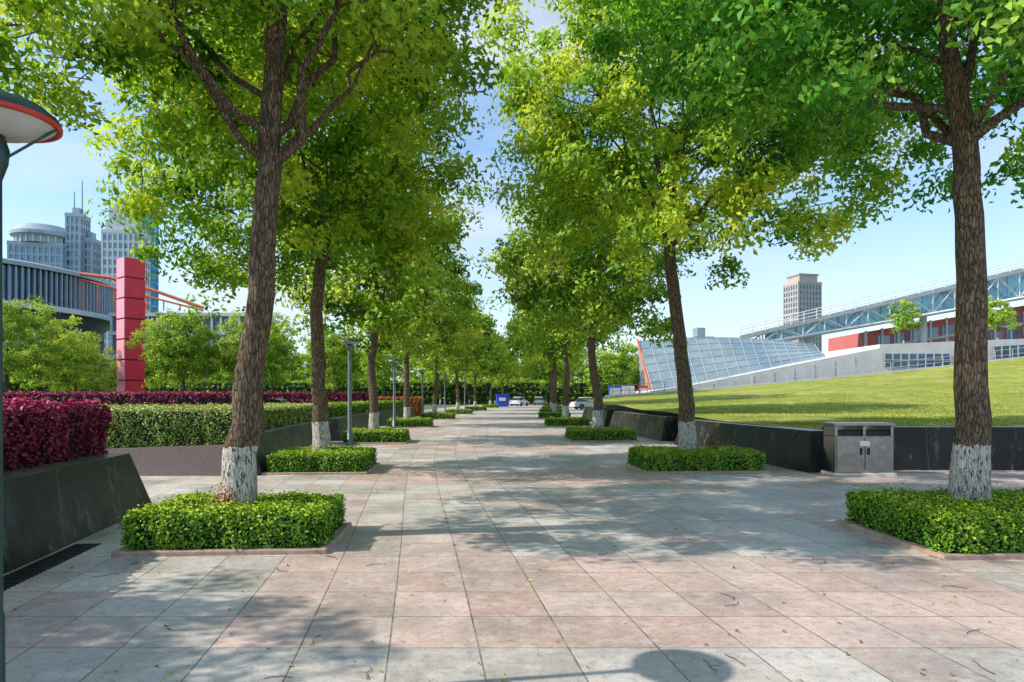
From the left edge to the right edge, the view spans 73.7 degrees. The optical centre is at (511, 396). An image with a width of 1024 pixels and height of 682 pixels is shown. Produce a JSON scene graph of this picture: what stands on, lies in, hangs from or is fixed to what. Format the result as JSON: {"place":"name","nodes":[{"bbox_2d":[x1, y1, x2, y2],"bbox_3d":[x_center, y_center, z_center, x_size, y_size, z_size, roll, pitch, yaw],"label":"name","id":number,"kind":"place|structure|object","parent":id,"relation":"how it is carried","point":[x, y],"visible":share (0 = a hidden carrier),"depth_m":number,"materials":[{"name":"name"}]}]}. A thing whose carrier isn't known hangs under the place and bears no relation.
{"place":"outdoors","nodes":[
{"label":"outdoors","id":0,"kind":"place"},
{"bbox_2d":[3,294,73,391],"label":"street tree","id":1,"kind":"object","parent":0,"point":[11,315],"visible":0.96,"depth_m":40.12,"materials":[{"name":"green plant"}]},
{"bbox_2d":[3,258,116,380],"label":"curved exhibition hall","id":2,"kind":"structure","parent":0,"point":[59,288],"depth_m":142.16,"materials":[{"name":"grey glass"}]},
{"bbox_2d":[123,307,229,391],"bbox_3d":[-17.914,-1.599,36.890,4.878,6.429,4.598,0,0,36],"label":"street tree","id":3,"kind":"object","parent":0,"point":[175,346],"visible":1,"depth_m":36.12,"materials":[{"name":"green plant"}]},
{"bbox_2d":[211,310,299,386],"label":"street tree","id":4,"kind":"object","parent":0,"point":[277,344],"visible":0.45,"depth_m":39.52,"materials":[{"name":"green plant"}]},
{"bbox_2d":[267,398,289,403],"bbox_3d":[-15.200,0.855,41.500,4.500,1.490,1.890,0,0,0],"label":"parked car","id":5,"kind":"object","parent":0,"point":[278,400],"visible":0.05,"depth_m":40.85,"materials":[{"name":"grey paint"}]},
{"bbox_2d":[0,0,1023,380],"label":"sky","id":6,"kind":"structure","parent":0,"point":[40,182],"materials":[{"name":"blue"}]},
{"bbox_2d":[3,405,1023,681],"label":"pavement","id":7,"kind":"structure","parent":0,"point":[473,497],"depth_m":5.65,"materials":[{"name":"stone"}]},
{"bbox_2d":[0,90,62,681],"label":"street lamp","id":8,"kind":"object","parent":7,"relation":"on","point":[25,120],"visible":1,"depth_m":3.40,"materials":[{"name":"grey metal"}]},
{"bbox_2d":[3,543,100,590],"bbox_3d":[-4.325,1.594,5.775,0.260,0.008,3.224,0,0,-9],"label":"drain grate","id":9,"kind":"object","parent":7,"relation":"on","point":[18,576],"visible":0.98,"depth_m":6.45,"materials":[{"name":"metal"}]},
{"bbox_2d":[3,453,151,573],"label":"granite planter wall","id":10,"kind":"structure","parent":7,"relation":"on","point":[50,508],"depth_m":7.48,"materials":[{"name":"black stone"}]},
{"bbox_2d":[105,445,223,475],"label":"granite planter wall","id":11,"kind":"structure","parent":7,"relation":"on","point":[200,460],"depth_m":13.76,"materials":[{"name":"grey stone"}]},
{"bbox_2d":[111,488,351,556],"bbox_3d":[-2.991,1.335,7.592,2.195,0.551,1.597,0,0,-4],"label":"hedge","id":12,"kind":"object","parent":7,"relation":"on","point":[196,523],"visible":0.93,"depth_m":6.96,"materials":[{"name":"green plant"}]},
{"bbox_2d":[207,482,234,511],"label":"red shoot plant","id":13,"kind":"object","parent":12,"relation":"in","point":[224,499],"visible":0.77,"depth_m":7.41,"materials":[{"name":"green plant"}]},
{"bbox_2d":[0,0,503,508],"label":"camphor tree","id":14,"kind":"object","parent":7,"relation":"on","point":[134,38],"visible":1,"depth_m":8.00,"materials":[{"name":"green plant"}]},
{"bbox_2d":[256,421,312,475],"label":"granite planter wall","id":15,"kind":"structure","parent":7,"relation":"on","point":[274,439],"depth_m":16.56,"materials":[{"name":"grey stone"}]},
{"bbox_2d":[262,444,379,474],"bbox_3d":[-4.092,1.326,14.903,2.215,0.568,2.121,0,0,-4],"label":"hedge","id":16,"kind":"object","parent":7,"relation":"on","point":[335,460],"visible":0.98,"depth_m":14.00,"materials":[{"name":"green plant"}]},
{"bbox_2d":[78,0,494,450],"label":"camphor tree","id":17,"kind":"object","parent":16,"relation":"in","point":[370,173],"visible":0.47,"depth_m":13.74,"materials":[{"name":"green plant"}]},
{"bbox_2d":[328,412,368,440],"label":"granite planter wall","id":18,"kind":"structure","parent":7,"relation":"on","point":[338,425],"depth_m":25.67,"materials":[{"name":"stone"}]},
{"bbox_2d":[339,338,359,444],"bbox_3d":[-5.300,-0.150,22.300,0.673,3.500,0.673,0,0,0],"label":"street lamp","id":19,"kind":"object","parent":7,"relation":"on","point":[349,342],"visible":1,"depth_m":22.24,"materials":[{"name":"grey metal"}]},
{"bbox_2d":[340,425,411,443],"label":"hedge","id":20,"kind":"object","parent":7,"relation":"on","point":[382,435],"visible":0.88,"depth_m":23.00,"materials":[{"name":"green plant"}]},
{"bbox_2d":[274,137,503,429],"bbox_3d":[-4.472,-3.679,24.058,8.403,10.600,7.402,0,0,0],"label":"camphor tree","id":21,"kind":"object","parent":20,"relation":"in","point":[371,308],"visible":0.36,"depth_m":23.14,"materials":[{"name":"green plant"}]},
{"bbox_2d":[388,359,400,427],"bbox_3d":[-5.950,-0.150,34.500,0.673,3.500,0.673,0,0,0],"label":"street lamp","id":22,"kind":"object","parent":7,"relation":"on","point":[394,362],"visible":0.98,"depth_m":34.44,"materials":[{"name":"grey metal"}]},
{"bbox_2d":[379,407,415,426],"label":"granite planter wall","id":23,"kind":"structure","parent":7,"relation":"on","point":[385,415],"depth_m":39.75,"materials":[{"name":"stone"}]},
{"bbox_2d":[378,396,424,416],"bbox_3d":[-9.290,0.798,54.011,4.828,1.719,1.510,0,0,0],"label":"orange flower bed","id":24,"kind":"object","parent":7,"relation":"on","point":[415,402],"visible":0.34,"depth_m":53.45,"materials":[{"name":"plant"}]},
{"bbox_2d":[386,416,434,427],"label":"hedge","id":25,"kind":"object","parent":7,"relation":"on","point":[415,422],"visible":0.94,"depth_m":34.75,"materials":[{"name":"green plant"}]},
{"bbox_2d":[324,238,484,418],"bbox_3d":[-5.625,-3.931,36.024,8.309,11.070,8.560,0,0,-19],"label":"camphor tree","id":26,"kind":"object","parent":25,"relation":"in","point":[463,302],"visible":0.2,"depth_m":35.32,"materials":[{"name":"green plant"}]},
{"bbox_2d":[418,369,426,412],"bbox_3d":[-6.300,-0.150,48.000,0.673,3.500,0.673,0,0,0],"label":"street lamp","id":27,"kind":"object","parent":7,"relation":"on","point":[421,371],"visible":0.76,"depth_m":47.94,"materials":[{"name":"grey metal"}]},
{"bbox_2d":[420,411,455,418],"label":"hedge","id":28,"kind":"object","parent":7,"relation":"on","point":[443,415],"visible":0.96,"depth_m":47.05,"materials":[{"name":"green plant"}]},
{"bbox_2d":[384,272,488,412],"bbox_3d":[-5.414,-3.832,48.327,7.940,10.912,8.480,0,0,-38],"label":"camphor tree","id":29,"kind":"object","parent":28,"relation":"in","point":[430,364],"visible":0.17,"depth_m":47.42,"materials":[{"name":"green plant"}]},
{"bbox_2d":[441,375,447,411],"bbox_3d":[-6.100,-0.150,62.000,0.673,3.500,0.673,0,0,0],"label":"street lamp","id":30,"kind":"object","parent":7,"relation":"on","point":[444,376],"visible":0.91,"depth_m":61.94,"materials":[{"name":"grey metal"}]},
{"bbox_2d":[446,408,472,413],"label":"hedge","id":31,"kind":"object","parent":7,"relation":"on","point":[463,411],"visible":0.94,"depth_m":60.05,"materials":[{"name":"green plant"}]},
{"bbox_2d":[424,296,501,409],"bbox_3d":[-5.017,-3.851,61.226,7.608,10.947,6.943,0,0,15],"label":"camphor tree","id":32,"kind":"object","parent":31,"relation":"in","point":[481,357],"visible":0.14,"depth_m":60.85,"materials":[{"name":"green plant"}]},
{"bbox_2d":[465,406,486,410],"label":"hedge","id":33,"kind":"object","parent":7,"relation":"on","point":[478,408],"visible":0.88,"depth_m":75.05,"materials":[{"name":"green plant"}]},
{"bbox_2d":[448,312,509,406],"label":"camphor tree","id":34,"kind":"object","parent":33,"relation":"in","point":[497,366],"visible":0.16,"depth_m":75.64,"materials":[{"name":"green plant"}]},
{"bbox_2d":[482,404,498,407],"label":"hedge","id":35,"kind":"object","parent":7,"relation":"on","point":[492,406],"visible":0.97,"depth_m":94.02,"materials":[{"name":"green plant"}]},
{"bbox_2d":[464,327,520,404],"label":"camphor tree","id":36,"kind":"object","parent":35,"relation":"in","point":[493,380],"visible":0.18,"depth_m":94.47,"materials":[{"name":"green plant"}]},
{"bbox_2d":[495,394,508,406],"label":"blue kiosk","id":37,"kind":"object","parent":7,"relation":"on","point":[501,400],"visible":0.94,"depth_m":103.39,"materials":[{"name":"paint"}]},
{"bbox_2d":[484,348,523,393],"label":"camphor tree","id":38,"kind":"object","parent":7,"relation":"on","point":[512,378],"visible":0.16,"depth_m":117.60,"materials":[{"name":"green plant"}]},
{"bbox_2d":[14,460,1017,681],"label":"fallen leaves","id":39,"kind":"object","parent":7,"relation":"on","point":[170,673],"depth_m":4.80,"materials":[{"name":"plant"}]},
{"bbox_2d":[509,397,528,405],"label":"parked car","id":40,"kind":"object","parent":7,"relation":"on","point":[517,401],"visible":1,"depth_m":110.61,"materials":[{"name":"white paint"}]},
{"bbox_2d":[534,397,544,404],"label":"parked car","id":41,"kind":"object","parent":7,"relation":"on","point":[539,400],"visible":0.95,"depth_m":122.28,"materials":[{"name":"white paint"}]},
{"bbox_2d":[539,408,561,411],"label":"hedge","id":42,"kind":"object","parent":7,"relation":"on","point":[549,409],"visible":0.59,"depth_m":62.05,"materials":[{"name":"green plant"}]},
{"bbox_2d":[511,310,585,408],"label":"camphor tree","id":43,"kind":"object","parent":42,"relation":"in","point":[539,372],"visible":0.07,"depth_m":62.93,"materials":[{"name":"green plant"}]},
{"bbox_2d":[541,406,561,408],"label":"hedge","id":44,"kind":"object","parent":7,"relation":"on","point":[543,407],"visible":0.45,"depth_m":78.04,"materials":[{"name":"green plant"}]},
{"bbox_2d":[517,358,580,405],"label":"camphor tree","id":45,"kind":"object","parent":44,"relation":"in","point":[560,376],"visible":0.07,"depth_m":78.70,"materials":[{"name":"green plant"}]},
{"bbox_2d":[537,411,571,418],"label":"hedge","id":46,"kind":"object","parent":7,"relation":"on","point":[543,414],"visible":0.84,"depth_m":49.05,"materials":[{"name":"green plant"}]},
{"bbox_2d":[501,273,606,412],"bbox_3d":[3.100,-3.931,49.743,8.309,11.070,8.560,0,0,10],"label":"camphor tree","id":47,"kind":"object","parent":46,"relation":"in","point":[529,362],"visible":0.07,"depth_m":49.84,"materials":[{"name":"green plant"}]},
{"bbox_2d":[534,370,574,389],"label":"camphor tree","id":48,"kind":"object","parent":7,"relation":"on","point":[559,385],"visible":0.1,"depth_m":118.13,"materials":[{"name":"green plant"}]},
{"bbox_2d":[544,417,590,426],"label":"hedge","id":49,"kind":"object","parent":7,"relation":"on","point":[565,422],"visible":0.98,"depth_m":35.85,"materials":[{"name":"green plant"}]},
{"bbox_2d":[479,222,642,417],"bbox_3d":[2.516,-4.056,37.142,9.003,11.357,7.931,0,0,29],"label":"camphor tree","id":50,"kind":"object","parent":49,"relation":"in","point":[563,340],"visible":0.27,"depth_m":36.44,"materials":[{"name":"green plant"}]},
{"bbox_2d":[570,397,604,408],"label":"parked car","id":51,"kind":"object","parent":7,"relation":"on","point":[579,402],"visible":0.62,"depth_m":83.01,"materials":[{"name":"white paint"}]},
{"bbox_2d":[582,406,616,426],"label":"granite planter wall","id":52,"kind":"structure","parent":7,"relation":"on","point":[607,413],"depth_m":37.03,"materials":[{"name":"stone"}]},
{"bbox_2d":[562,425,638,441],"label":"hedge","id":53,"kind":"object","parent":7,"relation":"on","point":[603,434],"visible":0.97,"depth_m":24.00,"materials":[{"name":"green plant"}]},
{"bbox_2d":[492,136,731,428],"bbox_3d":[3.241,-3.818,25.124,7.788,10.888,8.260,0,0,-13],"label":"camphor tree","id":54,"kind":"object","parent":53,"relation":"in","point":[597,309],"visible":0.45,"depth_m":24.11,"materials":[{"name":"green plant"}]},
{"bbox_2d":[576,347,624,394],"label":"street tree","id":55,"kind":"object","parent":7,"relation":"on","point":[606,370],"visible":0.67,"depth_m":73.28,"materials":[{"name":"green plant"}]},
{"bbox_2d":[608,385,621,394],"bbox_3d":[8.601,0.350,56.993,1.100,2.500,0.135,0,0,-6],"label":"notice board","id":56,"kind":"object","parent":7,"relation":"on","point":[616,390],"visible":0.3,"depth_m":56.94,"materials":[{"name":"blue metal"}]},
{"bbox_2d":[609,411,677,440],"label":"granite planter wall","id":57,"kind":"structure","parent":7,"relation":"on","point":[658,427],"depth_m":26.22,"materials":[{"name":"stone"}]},
{"bbox_2d":[624,441,770,473],"bbox_3d":[4.007,1.326,15.085,2.756,0.568,2.073,0,0,-4],"label":"hedge","id":58,"kind":"object","parent":7,"relation":"on","point":[658,459],"visible":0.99,"depth_m":14.25,"materials":[{"name":"green plant"}]},
{"bbox_2d":[471,0,928,450],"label":"camphor tree","id":59,"kind":"object","parent":58,"relation":"in","point":[586,166],"visible":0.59,"depth_m":14.15,"materials":[{"name":"green plant"}]},
{"bbox_2d":[705,428,723,448],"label":"red shoot plant","id":60,"kind":"object","parent":58,"relation":"in","point":[716,442],"visible":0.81,"depth_m":15.39,"materials":[{"name":"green plant"}]},
{"bbox_2d":[674,419,823,472],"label":"granite planter wall","id":61,"kind":"structure","parent":7,"relation":"on","point":[798,449],"depth_m":15.85,"materials":[{"name":"black stone"}]},
{"bbox_2d":[821,422,896,475],"bbox_3d":[7.070,1.070,13.947,1.280,1.060,0.565,0,0,-2],"label":"litter bin","id":62,"kind":"object","parent":7,"relation":"on","point":[858,448],"visible":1,"depth_m":13.70,"materials":[{"name":"metal"}]},
{"bbox_2d":[837,437,891,470],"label":"doors","id":63,"kind":"structure","parent":62,"relation":"in","point":[849,457],"depth_m":13.69,"materials":[{"name":"metal"}]},
{"bbox_2d":[822,426,1023,469],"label":"granite retaining wall","id":64,"kind":"structure","parent":7,"relation":"on","point":[922,447],"depth_m":14.77,"materials":[{"name":"black stone"}]},
{"bbox_2d":[836,479,1023,560],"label":"hedge","id":65,"kind":"object","parent":7,"relation":"on","point":[941,524],"visible":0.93,"depth_m":7.17,"materials":[{"name":"green plant"}]},
{"bbox_2d":[576,0,1023,500],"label":"camphor tree","id":66,"kind":"object","parent":65,"relation":"in","point":[741,81],"visible":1,"depth_m":7.98,"materials":[{"name":"green plant"}]},
{"label":"planting bed","id":67,"kind":"object","parent":7,"relation":"on","visible":0},
{"bbox_2d":[3,394,115,470],"bbox_3d":[-5.975,0.690,5.747,2.083,1.515,8.270,0,0,-9],"label":"burgundy hedge","id":68,"kind":"object","parent":67,"relation":"on","point":[40,432],"visible":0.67,"depth_m":8.19,"materials":[{"name":"red plant"}]},
{"bbox_2d":[100,403,265,447],"bbox_3d":[-8.016,0.775,14.886,4.946,1.317,2.021,0,0,-2],"label":"clipped hedge","id":69,"kind":"object","parent":67,"relation":"on","point":[149,425],"visible":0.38,"depth_m":14.12,"materials":[{"name":"green plant"}]},
{"bbox_2d":[212,402,312,428],"bbox_3d":[-7.143,0.797,19.806,1.903,1.271,8.044,0,0,-5],"label":"clipped hedge","id":70,"kind":"object","parent":67,"relation":"on","point":[279,414],"visible":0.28,"depth_m":19.30,"materials":[{"name":"green plant"}]},
{"bbox_2d":[304,400,366,417],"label":"clipped hedge","id":71,"kind":"object","parent":67,"relation":"on","point":[337,408],"visible":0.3,"depth_m":28.82,"materials":[{"name":"green plant"}]},
{"bbox_2d":[347,399,403,411],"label":"clipped hedge","id":72,"kind":"object","parent":67,"relation":"on","point":[385,404],"visible":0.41,"depth_m":40.75,"materials":[{"name":"green plant"}]},
{"bbox_2d":[424,405,717,420],"bbox_3d":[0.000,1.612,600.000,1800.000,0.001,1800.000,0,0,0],"label":"ground","id":73,"kind":"structure","parent":0,"point":[428,407],"depth_m":106.78,"materials":[{"name":"green plant"}]},
{"bbox_2d":[7,223,65,268],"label":"office tower","id":74,"kind":"structure","parent":73,"relation":"on","point":[40,243],"depth_m":291.85,"materials":[{"name":"blue glass"}]},
{"bbox_2d":[10,314,101,390],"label":"street tree","id":75,"kind":"object","parent":73,"relation":"on","point":[74,322],"visible":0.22,"depth_m":55.94,"materials":[{"name":"green plant"}]},
{"bbox_2d":[65,181,90,271],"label":"office tower","id":76,"kind":"structure","parent":73,"relation":"on","point":[77,227],"depth_m":297.87,"materials":[{"name":"blue glass"}]},
{"bbox_2d":[38,330,119,392],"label":"street tree","id":77,"kind":"object","parent":73,"relation":"on","point":[72,378],"visible":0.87,"depth_m":43.11,"materials":[{"name":"green plant"}]},
{"bbox_2d":[84,232,100,274],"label":"office tower","id":78,"kind":"structure","parent":73,"relation":"on","point":[92,254],"depth_m":301.61,"materials":[{"name":"blue glass"}]},
{"bbox_2d":[101,181,150,363],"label":"office tower","id":79,"kind":"structure","parent":73,"relation":"on","point":[117,242],"depth_m":294.84,"materials":[{"name":"blue glass"}]},
{"bbox_2d":[3,390,269,405],"bbox_3d":[-26.988,0.647,33.010,30.255,2.042,1.588,0,0,0],"label":"red leaf hedge","id":80,"kind":"object","parent":73,"relation":"on","point":[167,397],"visible":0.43,"depth_m":32.45,"materials":[{"name":"plant"}]},
{"bbox_2d":[124,187,158,312],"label":"glass tower","id":81,"kind":"structure","parent":73,"relation":"on","point":[154,303],"depth_m":343.55,"materials":[{"name":"glass"}]},
{"bbox_2d":[144,318,200,391],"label":"street tree","id":82,"kind":"object","parent":73,"relation":"on","point":[149,373],"visible":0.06,"depth_m":59.34,"materials":[{"name":"green plant"}]},
{"bbox_2d":[76,272,276,379],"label":"hall annex","id":83,"kind":"object","parent":73,"relation":"on","point":[112,332],"visible":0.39,"depth_m":149.40,"materials":[{"name":"grey metal"}]},
{"bbox_2d":[94,402,284,410],"bbox_3d":[-21.977,0.938,26.999,26.278,1.433,1.778,0,0,0],"label":"clipped hedge","id":84,"kind":"object","parent":73,"relation":"on","point":[157,404],"visible":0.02,"depth_m":27.03,"materials":[{"name":"green plant"}]},
{"bbox_2d":[232,314,304,391],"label":"street tree","id":85,"kind":"object","parent":73,"relation":"on","point":[292,374],"visible":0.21,"depth_m":64.06,"materials":[{"name":"green plant"}]},
{"bbox_2d":[264,391,368,403],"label":"red leaf hedge","id":86,"kind":"object","parent":73,"relation":"on","point":[300,397],"visible":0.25,"depth_m":45.45,"materials":[{"name":"plant"}]},
{"bbox_2d":[3,378,635,404],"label":"distant shrubs","id":87,"kind":"object","parent":73,"relation":"on","point":[530,391],"visible":0.17,"depth_m":131.05,"materials":[{"name":"green plant"}]},
{"bbox_2d":[18,335,637,404],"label":"distant trees","id":88,"kind":"object","parent":73,"relation":"on","point":[217,376],"visible":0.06,"depth_m":129.10,"materials":[{"name":"green plant"}]},
{"bbox_2d":[295,325,366,392],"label":"street tree","id":89,"kind":"object","parent":73,"relation":"on","point":[339,377],"visible":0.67,"depth_m":46.18,"materials":[{"name":"green plant"}]},
{"bbox_2d":[304,330,363,392],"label":"street tree","id":90,"kind":"object","parent":73,"relation":"on","point":[335,364],"visible":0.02,"depth_m":57.24,"materials":[{"name":"green plant"}]},
{"bbox_2d":[358,332,416,396],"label":"street tree","id":91,"kind":"object","parent":73,"relation":"on","point":[383,372],"visible":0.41,"depth_m":70.84,"materials":[{"name":"green plant"}]},
{"bbox_2d":[597,345,633,385],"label":"street tree","id":92,"kind":"object","parent":73,"relation":"on","point":[625,361],"visible":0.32,"depth_m":86.70,"materials":[{"name":"green plant"}]},
{"bbox_2d":[622,386,633,393],"bbox_3d":[10.201,0.350,59.993,1.100,2.500,0.135,0,0,-6],"label":"notice board","id":93,"kind":"object","parent":73,"relation":"on","point":[627,389],"visible":0.45,"depth_m":59.93,"materials":[{"name":"grey metal"}]},
{"bbox_2d":[623,355,639,390],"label":"street tree","id":94,"kind":"object","parent":73,"relation":"on","point":[634,379],"visible":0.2,"depth_m":65.51,"materials":[{"name":"green plant"}]},
{"bbox_2d":[639,386,648,392],"bbox_3d":[11.301,0.350,57.993,1.100,2.500,0.135,0,0,-6],"label":"notice board","id":95,"kind":"object","parent":73,"relation":"on","point":[643,388],"visible":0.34,"depth_m":57.91,"materials":[{"name":"grey metal"}]},
{"bbox_2d":[686,328,713,338],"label":"glass office","id":96,"kind":"structure","parent":73,"relation":"on","point":[698,332],"depth_m":208.01,"materials":[{"name":"glass"}]},
{"bbox_2d":[783,273,821,352],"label":"residential tower","id":97,"kind":"structure","parent":73,"relation":"on","point":[802,292],"depth_m":394.50,"materials":[{"name":"beige concrete"}]},
{"bbox_2d":[634,259,1023,392],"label":"museum","id":98,"kind":"structure","parent":73,"relation":"on","point":[743,356],"depth_m":64.36,"materials":[{"name":"glass"}]},
{"bbox_2d":[883,299,924,342],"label":"terrace tree","id":99,"kind":"object","parent":98,"relation":"on","point":[901,323],"visible":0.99,"depth_m":60.58,"materials":[{"name":"green plant"}]},
{"bbox_2d":[878,311,1023,344],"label":"facade windows","id":100,"kind":"structure","parent":98,"relation":"in","point":[1015,332],"depth_m":84.89,"materials":[{"name":"blue glass"}]},
{"bbox_2d":[885,345,1023,365],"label":"ribbon windows","id":101,"kind":"structure","parent":98,"relation":"in","point":[1021,350],"depth_m":53.89,"materials":[{"name":"blue glass"}]},
{"bbox_2d":[988,295,1020,339],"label":"terrace tree","id":102,"kind":"object","parent":98,"relation":"on","point":[1005,314],"visible":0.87,"depth_m":60.59,"materials":[{"name":"green plant"}]},
{"bbox_2d":[582,358,1023,429],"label":"lawn","id":103,"kind":"structure","parent":0,"point":[1004,372],"depth_m":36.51,"materials":[{"name":"green plant"}]},
{"bbox_2d":[605,347,1023,417],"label":"lawn railing","id":104,"kind":"object","parent":103,"relation":"on","point":[620,408],"visible":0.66,"depth_m":51.30,"materials":[{"name":"grey metal"}]},
{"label":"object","id":105,"kind":"object","parent":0,"visible":0},
{"bbox_2d":[524,365,583,385],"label":"camphor tree","id":106,"kind":"object","parent":105,"relation":"in","point":[545,378],"visible":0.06,"depth_m":97.11,"materials":[{"name":"green plant"}]},
{"bbox_3d":[-25.100,1.525,45.000,1.892,0.250,2.236,0,0,40],"label":"base","id":107,"kind":"object","parent":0,"visible":0},
{"bbox_2d":[118,276,143,380],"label":"bands","id":108,"kind":"object","parent":107,"relation":"on","point":[132,319],"visible":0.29,"depth_m":44.61,"materials":[{"name":"metal"}]},
{"bbox_2d":[117,257,144,393],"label":"panels","id":109,"kind":"object","parent":108,"relation":"attached to","point":[130,308],"visible":0.77,"depth_m":44.51,"materials":[{"name":"red metal"}]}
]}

